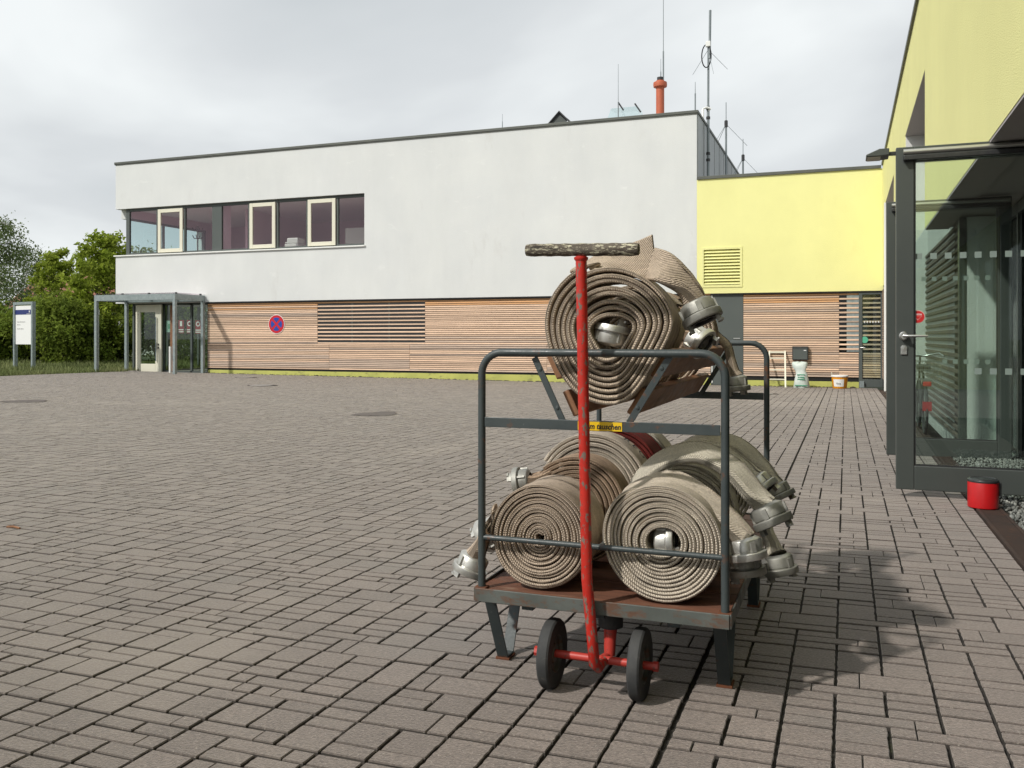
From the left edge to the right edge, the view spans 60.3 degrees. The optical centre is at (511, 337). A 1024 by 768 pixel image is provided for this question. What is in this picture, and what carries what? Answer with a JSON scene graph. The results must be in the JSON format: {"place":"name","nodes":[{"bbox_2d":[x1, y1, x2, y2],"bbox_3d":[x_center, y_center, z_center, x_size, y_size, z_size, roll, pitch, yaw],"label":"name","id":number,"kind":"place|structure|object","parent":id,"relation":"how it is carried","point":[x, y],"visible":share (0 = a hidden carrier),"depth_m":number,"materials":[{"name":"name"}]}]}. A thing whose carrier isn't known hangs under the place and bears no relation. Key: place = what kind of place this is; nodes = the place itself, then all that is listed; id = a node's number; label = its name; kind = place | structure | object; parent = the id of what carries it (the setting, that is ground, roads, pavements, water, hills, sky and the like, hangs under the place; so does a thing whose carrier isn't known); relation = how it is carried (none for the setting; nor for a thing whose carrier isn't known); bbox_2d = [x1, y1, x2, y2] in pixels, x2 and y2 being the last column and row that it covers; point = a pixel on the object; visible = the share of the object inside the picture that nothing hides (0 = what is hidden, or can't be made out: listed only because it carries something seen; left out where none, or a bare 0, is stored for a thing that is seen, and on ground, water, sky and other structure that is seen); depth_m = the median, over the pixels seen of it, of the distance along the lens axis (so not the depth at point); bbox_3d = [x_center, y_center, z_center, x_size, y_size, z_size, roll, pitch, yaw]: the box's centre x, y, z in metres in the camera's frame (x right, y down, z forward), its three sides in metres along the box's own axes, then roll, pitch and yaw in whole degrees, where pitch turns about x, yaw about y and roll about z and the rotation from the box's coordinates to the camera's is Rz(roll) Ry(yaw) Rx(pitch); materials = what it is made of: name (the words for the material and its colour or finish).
{"place":"outdoors","nodes":[
{"label":"outdoors","id":0,"kind":"place"},
{"bbox_2d":[0,355,206,375],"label":"lawn","id":1,"kind":"structure","parent":0,"point":[145,357],"depth_m":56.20,"materials":[{"name":"plant"}]},
{"bbox_2d":[0,299,12,318],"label":"shrub","id":2,"kind":"object","parent":1,"relation":"on","point":[1,306],"visible":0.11,"depth_m":50.50,"materials":[{"name":"green plant"}]},
{"bbox_2d":[0,308,38,361],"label":"shrub","id":3,"kind":"object","parent":1,"relation":"on","point":[6,351],"visible":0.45,"depth_m":47.39,"materials":[{"name":"green plant"}]},
{"bbox_2d":[13,302,35,367],"bbox_3d":[-21.274,-0.018,38.465,1.562,3.035,0.150,0,0,33],"label":"information sign","id":4,"kind":"object","parent":1,"relation":"on","point":[24,324],"visible":0.98,"depth_m":38.41,"materials":[{"name":"white metal"}]},
{"bbox_2d":[0,210,49,319],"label":"birch tree","id":5,"kind":"object","parent":1,"relation":"on","point":[6,228],"visible":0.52,"depth_m":55.71,"materials":[{"name":"green plant"}]},
{"bbox_2d":[0,296,52,360],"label":"shrub","id":6,"kind":"object","parent":1,"relation":"on","point":[5,334],"visible":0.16,"depth_m":47.45,"materials":[{"name":"green plant"}]},
{"bbox_2d":[0,241,69,309],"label":"birch tree","id":7,"kind":"object","parent":1,"relation":"on","point":[30,272],"visible":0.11,"depth_m":67.86,"materials":[{"name":"green plant"}]},
{"bbox_2d":[22,247,74,303],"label":"maple tree","id":8,"kind":"object","parent":1,"relation":"on","point":[44,274],"visible":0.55,"depth_m":52.41,"materials":[{"name":"green plant"}]},
{"bbox_2d":[11,295,92,362],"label":"shrub","id":9,"kind":"object","parent":1,"relation":"on","point":[46,357],"visible":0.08,"depth_m":45.33,"materials":[{"name":"green plant"}]},
{"bbox_2d":[9,290,116,363],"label":"shrub","id":10,"kind":"object","parent":1,"relation":"on","point":[60,308],"visible":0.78,"depth_m":44.13,"materials":[{"name":"green plant"}]},
{"bbox_2d":[47,293,121,362],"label":"shrub","id":11,"kind":"object","parent":1,"relation":"on","point":[103,354],"visible":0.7,"depth_m":44.92,"materials":[{"name":"green plant"}]},
{"bbox_2d":[58,259,111,306],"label":"maple tree","id":12,"kind":"object","parent":1,"relation":"on","point":[78,274],"visible":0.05,"depth_m":49.58,"materials":[{"name":"green plant"}]},
{"bbox_2d":[55,228,169,357],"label":"maple tree","id":13,"kind":"object","parent":1,"relation":"on","point":[104,258],"visible":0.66,"depth_m":46.46,"materials":[{"name":"green plant"}]},
{"bbox_2d":[102,329,131,360],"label":"shrub","id":14,"kind":"object","parent":1,"relation":"on","point":[119,354],"visible":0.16,"depth_m":50.34,"materials":[{"name":"green plant"}]},
{"bbox_2d":[73,243,171,359],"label":"maple tree","id":15,"kind":"object","parent":1,"relation":"on","point":[142,251],"visible":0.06,"depth_m":50.45,"materials":[{"name":"green plant"}]},
{"bbox_2d":[110,304,206,361],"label":"shrub","id":16,"kind":"object","parent":1,"relation":"on","point":[148,337],"visible":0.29,"depth_m":47.33,"materials":[{"name":"green plant"}]},
{"bbox_2d":[131,306,206,360],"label":"shrub","id":17,"kind":"object","parent":1,"relation":"on","point":[185,326],"visible":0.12,"depth_m":49.11,"materials":[{"name":"green plant"}]},
{"bbox_2d":[247,385,277,385],"bbox_3d":[-7.032,1.364,24.718,0.920,0.040,0.920,0,0,21],"label":"manhole cover","id":18,"kind":"object","parent":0,"point":[262,385],"visible":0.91,"depth_m":24.58,"materials":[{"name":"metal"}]},
{"bbox_2d":[285,238,305,246],"bbox_3d":[-8.295,-3.510,33.769,0.640,0.550,0.600,0,0,21],"label":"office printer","id":19,"kind":"object","parent":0,"point":[295,242],"visible":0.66,"depth_m":33.54,"materials":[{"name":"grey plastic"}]},
{"bbox_2d":[345,227,363,243],"bbox_3d":[-5.822,-3.710,33.903,1.050,0.950,0.500,0,0,21],"label":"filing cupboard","id":20,"kind":"object","parent":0,"point":[354,235],"visible":0.31,"depth_m":33.71,"materials":[{"name":"grey metal"}]},
{"bbox_2d":[0,0,914,302],"label":"sky","id":21,"kind":"structure","parent":0,"point":[87,86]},
{"bbox_2d":[0,371,1023,767],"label":"courtyard ground","id":22,"kind":"structure","parent":0,"point":[212,571],"depth_m":3.96,"materials":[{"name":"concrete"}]},
{"bbox_2d":[6,525,20,528],"bbox_3d":[-3.171,1.208,5.613,0.112,0.019,0.018,0,0,21],"label":"dry leaf","id":23,"kind":"object","parent":22,"relation":"on","point":[13,526],"visible":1,"depth_m":5.61,"materials":[{"name":"brown plant"}]},
{"bbox_2d":[0,399,46,401],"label":"asphalt patch","id":24,"kind":"object","parent":22,"relation":"on","point":[36,400],"visible":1,"depth_m":17.68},
{"bbox_2d":[94,292,204,373],"bbox_3d":[-13.889,-0.110,33.773,4.000,3.100,1.770,0,0,21],"label":"entrance canopy","id":25,"kind":"object","parent":22,"relation":"on","point":[126,299],"visible":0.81,"depth_m":33.64,"materials":[{"name":"grey metal"}]},
{"bbox_2d":[169,346,171,372],"bbox_3d":[-13.059,0.885,33.700,0.100,1.070,0.095,0,0,21],"label":"bollard","id":26,"kind":"object","parent":22,"relation":"on","point":[170,359],"depth_m":33.66,"materials":[{"name":"white metal"}]},
{"bbox_2d":[351,411,396,415],"bbox_3d":[-2.270,1.296,14.998,0.736,0.012,1.043,0,0,21],"label":"manhole cover","id":27,"kind":"object","parent":22,"relation":"on","point":[381,413],"visible":1,"depth_m":14.93,"materials":[{"name":"grey metal"}]},
{"bbox_2d":[206,372,855,387],"bbox_3d":[-0.870,1.421,29.738,23.267,0.177,0.215,0,0,21],"label":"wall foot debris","id":28,"kind":"object","parent":22,"relation":"on","point":[452,379],"depth_m":30.60,"materials":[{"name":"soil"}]},
{"bbox_2d":[474,243,769,701],"bbox_3d":[0.545,0.450,3.619,0.879,1.510,1.777,0,0,21],"label":"hose cart","id":29,"kind":"object","parent":22,"relation":"on","point":[604,594],"visible":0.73,"depth_m":2.91,"materials":[{"name":"grey paint"}]},
{"bbox_2d":[451,479,598,587],"bbox_3d":[0.033,0.699,3.118,0.540,0.393,0.164,0,0,21],"label":"fire hose","id":30,"kind":"object","parent":29,"relation":"on","point":[547,509],"visible":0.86,"depth_m":3.03,"materials":[{"name":"fabric"}]},
{"bbox_2d":[470,475,604,570],"bbox_3d":[0.086,0.683,3.241,0.502,0.349,0.140,0,0,21],"label":"fire hose","id":31,"kind":"object","parent":29,"relation":"on","point":[595,504],"visible":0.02,"depth_m":3.19,"materials":[{"name":"fabric"}]},
{"bbox_2d":[506,453,627,561],"bbox_3d":[0.220,0.655,3.397,0.466,0.407,0.176,0,0,21],"label":"fire hose","id":32,"kind":"object","parent":29,"relation":"on","point":[609,483],"visible":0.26,"depth_m":3.35,"materials":[{"name":"fabric"}]},
{"bbox_2d":[544,431,646,484],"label":"fire hose","id":33,"kind":"object","parent":29,"relation":"on","point":[626,457],"visible":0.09,"depth_m":3.58,"materials":[{"name":"beige fabric"}]},
{"bbox_2d":[574,432,661,459],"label":"fire hose","id":34,"kind":"object","parent":29,"relation":"on","point":[647,445],"visible":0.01,"depth_m":3.69,"materials":[{"name":"fabric"}]},
{"bbox_2d":[545,235,723,404],"bbox_3d":[0.413,-0.059,2.983,0.596,0.574,0.155,0,0,21],"label":"fire hose","id":35,"kind":"object","parent":29,"relation":"on","point":[653,315],"visible":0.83,"depth_m":2.94,"materials":[{"name":"fabric"}]},
{"bbox_2d":[605,286,684,398],"bbox_3d":[0.440,0.020,3.232,0.378,0.416,0.135,0,0,21],"label":"fire hose","id":36,"kind":"object","parent":29,"relation":"on","point":[678,339],"visible":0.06,"depth_m":3.19,"materials":[{"name":"beige fabric"}]},
{"bbox_2d":[619,421,670,448],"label":"fire hose","id":37,"kind":"object","parent":29,"relation":"on","point":[662,441],"visible":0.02,"depth_m":3.87,"materials":[{"name":"beige fabric"}]},
{"bbox_2d":[603,470,767,602],"bbox_3d":[0.573,0.658,2.915,0.524,0.411,0.167,0,0,21],"label":"fire hose","id":38,"kind":"object","parent":29,"relation":"on","point":[673,505],"visible":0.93,"depth_m":2.87,"materials":[{"name":"fabric"}]},
{"bbox_2d":[658,292,719,383],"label":"fire hose","id":39,"kind":"object","parent":29,"relation":"on","point":[702,338],"visible":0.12,"depth_m":3.42,"materials":[{"name":"metal"}]},
{"bbox_2d":[626,440,793,567],"bbox_3d":[0.669,0.616,3.068,0.596,0.505,0.175,0,0,21],"label":"fire hose","id":40,"kind":"object","parent":29,"relation":"on","point":[768,512],"visible":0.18,"depth_m":3.02,"materials":[{"name":"fabric"}]},
{"bbox_2d":[677,319,750,396],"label":"fire hose","id":41,"kind":"object","parent":29,"relation":"on","point":[739,381],"visible":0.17,"depth_m":4.01,"materials":[{"name":"fabric"}]},
{"bbox_2d":[664,440,780,513],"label":"fire hose","id":42,"kind":"object","parent":29,"relation":"on","point":[709,477],"visible":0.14,"depth_m":3.38,"materials":[{"name":"fabric"}]},
{"bbox_2d":[678,536,766,584],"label":"fire hose","id":43,"kind":"object","parent":29,"relation":"on","point":[756,569],"visible":0.2,"depth_m":2.89,"materials":[{"name":"metal"}]},
{"bbox_2d":[685,432,795,516],"bbox_3d":[0.908,0.637,3.804,0.610,0.453,0.132,0,0,18],"label":"fire hose","id":44,"kind":"object","parent":29,"relation":"on","point":[747,450],"visible":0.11,"depth_m":3.75,"materials":[{"name":"fabric"}]},
{"bbox_2d":[762,527,798,582],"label":"fire hose","id":45,"kind":"object","parent":29,"relation":"on","point":[779,560],"visible":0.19,"depth_m":3.23,"materials":[{"name":"metal"}]},
{"bbox_2d":[769,351,785,387],"bbox_3d":[7.816,0.938,26.066,0.604,1.069,0.814,0,0,21],"label":"step ladder","id":46,"kind":"object","parent":22,"relation":"on","point":[784,358],"visible":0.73,"depth_m":26.12,"materials":[{"name":"beige metal"}]},
{"bbox_2d":[697,165,883,387],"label":"link building","id":47,"kind":"structure","parent":22,"relation":"on","point":[787,261],"depth_m":26.20,"materials":[{"name":"yellow paint"}]},
{"bbox_2d":[693,10,713,175],"bbox_3d":[6.324,-7.683,28.454,1.134,5.805,0.912,0,0,21],"label":"antenna mast","id":48,"kind":"object","parent":47,"relation":"on","point":[709,58],"visible":0.98,"depth_m":28.55,"materials":[{"name":"grey metal"}]},
{"bbox_2d":[717,120,736,174],"bbox_3d":[7.961,-6.678,32.271,1.264,3.856,1.015,0,0,21],"label":"whip antenna","id":49,"kind":"object","parent":47,"relation":"on","point":[725,124],"visible":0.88,"depth_m":32.28,"materials":[{"name":"grey metal"}]},
{"bbox_2d":[734,154,751,173],"bbox_3d":[9.291,-6.314,34.975,1.264,3.128,1.015,0,0,21],"label":"whip antenna","id":50,"kind":"object","parent":47,"relation":"on","point":[742,158],"visible":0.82,"depth_m":34.99,"materials":[{"name":"grey metal"}]},
{"bbox_2d":[792,346,807,359],"bbox_3d":[8.550,0.475,26.155,0.450,0.410,0.151,0,0,21],"label":"wall mailbox","id":51,"kind":"object","parent":47,"relation":"attached to","point":[799,352],"depth_m":26.10,"materials":[{"name":"grey metal"}]},
{"bbox_2d":[859,292,882,387],"bbox_3d":[10.371,0.065,25.495,0.640,2.780,0.160,0,0,21],"label":"door","id":52,"kind":"structure","parent":47,"relation":"in","point":[863,383],"depth_m":25.54,"materials":[{"name":"grey glass"}]},
{"bbox_2d":[792,361,809,387],"bbox_3d":[8.374,1.081,25.581,0.506,0.764,0.345,0,0,21],"label":"plaster sack","id":53,"kind":"object","parent":22,"relation":"on","point":[801,380],"visible":0.98,"depth_m":25.48,"materials":[{"name":"white plastic"}]},
{"bbox_2d":[831,372,848,388],"bbox_3d":[9.369,1.230,25.216,0.476,0.460,0.476,0,0,21],"label":"paint bucket","id":54,"kind":"object","parent":22,"relation":"on","point":[839,381],"visible":1,"depth_m":25.05,"materials":[{"name":"orange plastic"}]},
{"bbox_2d":[879,390,1023,570],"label":"drain channel","id":55,"kind":"object","parent":22,"relation":"in","point":[1004,527],"visible":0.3,"depth_m":5.65,"materials":[{"name":"black metal"}]},
{"bbox_2d":[916,352,944,433],"bbox_3d":[5.665,0.750,12.192,0.604,1.079,1.776,0,0,21],"label":"bicycle","id":56,"kind":"object","parent":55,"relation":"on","point":[923,403],"visible":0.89,"depth_m":11.80,"materials":[{"name":"metal"}]},
{"bbox_2d":[967,476,1001,509],"bbox_3d":[3.361,1.107,6.280,0.219,0.209,0.206,0,0,21],"label":"ash can","id":57,"kind":"object","parent":55,"relation":"on","point":[984,493],"visible":1,"depth_m":6.21,"materials":[{"name":"red plastic"}]},
{"bbox_2d":[864,387,942,437],"bbox_3d":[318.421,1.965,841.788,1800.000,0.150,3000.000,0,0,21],"label":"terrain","id":58,"kind":"structure","parent":0,"point":[932,432],"depth_m":19.09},
{"bbox_2d":[113,110,738,384],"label":"office building","id":59,"kind":"structure","parent":58,"relation":"on","point":[438,273],"depth_m":30.91,"materials":[{"name":"paint"}]},
{"bbox_2d":[136,305,161,371],"bbox_3d":[-14.523,0.050,35.216,1.296,2.700,0.140,0,0,21],"label":"door","id":60,"kind":"structure","parent":59,"relation":"in","point":[157,367],"depth_m":35.13,"materials":[{"name":"beige"}]},
{"bbox_2d":[166,321,169,331],"bbox_3d":[-13.619,-0.433,35.082,0.360,0.460,0.011,0,0,21],"label":"safety sign","id":61,"kind":"object","parent":59,"relation":"attached to","point":[167,326],"visible":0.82,"depth_m":35.11,"materials":[{"name":"teal plastic"}]},
{"bbox_2d":[158,208,182,252],"bbox_3d":[-13.383,-4.185,34.559,1.210,1.700,0.058,0,0,21],"label":"window","id":62,"kind":"structure","parent":59,"relation":"in","point":[180,210],"depth_m":34.53,"materials":[{"name":"beige plastic"}]},
{"bbox_2d":[178,320,183,332],"bbox_3d":[-13.085,-0.418,34.879,0.270,0.520,0.012,0,0,21],"label":"safety sign","id":63,"kind":"object","parent":59,"relation":"attached to","point":[180,326],"visible":1,"depth_m":34.88,"materials":[{"name":"red"}]},
{"bbox_2d":[187,320,189,332],"bbox_3d":[-12.703,-0.416,34.735,0.270,0.520,0.012,0,0,21],"label":"safety sign","id":64,"kind":"object","parent":59,"relation":"attached to","point":[188,326],"visible":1,"depth_m":34.75,"materials":[{"name":"red"}]},
{"bbox_2d":[192,226,202,249],"bbox_3d":[-12.681,-3.860,35.588,0.328,1.250,0.329,0,0,43],"label":"coat stand","id":65,"kind":"object","parent":59,"relation":"on","point":[197,238],"visible":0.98,"depth_m":35.56,"materials":[{"name":"grey metal"}]},
{"bbox_2d":[195,320,200,333],"bbox_3d":[-12.309,-0.402,34.586,0.270,0.520,0.012,0,0,21],"label":"safety sign","id":66,"kind":"object","parent":59,"relation":"attached to","point":[197,326],"visible":0.98,"depth_m":34.59,"materials":[{"name":"red"}]},
{"bbox_2d":[126,194,363,254],"bbox_3d":[-9.551,-4.185,35.591,11.010,1.900,4.580,0,0,21],"label":"window frame","id":67,"kind":"structure","parent":59,"relation":"in","point":[217,208],"depth_m":33.80,"materials":[{"name":"beige metal"}]},
{"bbox_2d":[249,202,275,248],"bbox_3d":[-9.343,-4.185,33.031,1.150,1.700,0.058,0,0,21],"label":"window","id":68,"kind":"structure","parent":59,"relation":"in","point":[273,204],"depth_m":32.99,"materials":[{"name":"beige plastic"}]},
{"bbox_2d":[268,315,284,333],"bbox_3d":[-8.750,-0.487,32.766,0.710,0.710,0.018,0,0,21],"label":"no stopping sign","id":69,"kind":"object","parent":59,"relation":"attached to","point":[276,323],"visible":1,"depth_m":32.76,"materials":[{"name":"red"}]},
{"bbox_2d":[308,198,335,245],"bbox_3d":[-6.930,-4.185,32.118,1.170,1.700,0.058,0,0,21],"label":"window","id":70,"kind":"structure","parent":59,"relation":"in","point":[333,200],"depth_m":32.07,"materials":[{"name":"beige plastic"}]},
{"bbox_2d":[318,300,425,342],"bbox_3d":[-5.040,-0.530,31.405,4.350,1.540,0.006,0,0,21],"label":"louvre window pane","id":71,"kind":"structure","parent":59,"relation":"in","point":[379,303],"depth_m":31.37,"materials":[{"name":"black wood"}]},
{"bbox_2d":[549,111,569,122],"bbox_3d":[1.940,-7.568,33.035,1.610,1.576,1.230,0,0,21],"label":"roof vent hood","id":72,"kind":"object","parent":59,"relation":"on","point":[559,116],"visible":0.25,"depth_m":32.55,"materials":[{"name":"grey metal"}]},
{"bbox_2d":[619,103,640,112],"bbox_3d":[4.193,-7.634,32.306,1.554,1.707,1.500,0,0,21],"label":"roof skylight","id":73,"kind":"object","parent":59,"relation":"on","point":[634,104],"visible":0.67,"depth_m":31.56,"materials":[{"name":"metal"}]},
{"bbox_2d":[653,76,666,113],"bbox_3d":[5.235,-7.986,31.163,0.490,2.413,0.490,0,0,21],"label":"roof flue","id":74,"kind":"object","parent":59,"relation":"on","point":[659,84],"visible":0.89,"depth_m":31.03,"materials":[{"name":"orange metal"}]},
{"bbox_2d":[663,0,663,79],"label":"whip antenna","id":75,"kind":"object","parent":59,"relation":"on","point":[663,39],"visible":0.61,"depth_m":31.61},
{"bbox_2d":[952,452,1023,530],"bbox_3d":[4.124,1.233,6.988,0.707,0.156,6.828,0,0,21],"label":"gravel","id":76,"kind":"structure","parent":0,"point":[1010,505],"depth_m":8.51,"materials":[{"name":"grey gravel"}]},
{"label":"yard apron","id":77,"kind":"structure","parent":0,"visible":0},
{"bbox_2d":[881,0,1023,459],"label":"vehicle hall","id":78,"kind":"structure","parent":77,"relation":"on","point":[961,78],"depth_m":10.54,"materials":[{"name":"paint"}]},
{"bbox_2d":[866,140,1023,495],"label":"glazed door","id":79,"kind":"structure","parent":78,"relation":"attached to","point":[911,474],"depth_m":6.75,"materials":[{"name":"paint"}]},
{"bbox_2d":[886,196,1011,459],"bbox_3d":[4.586,-0.097,9.280,1.188,2.717,0.136,0,0,21],"label":"glazed door","id":80,"kind":"structure","parent":78,"relation":"attached to","point":[1000,446],"depth_m":9.17,"materials":[{"name":"paint"}]}
]}

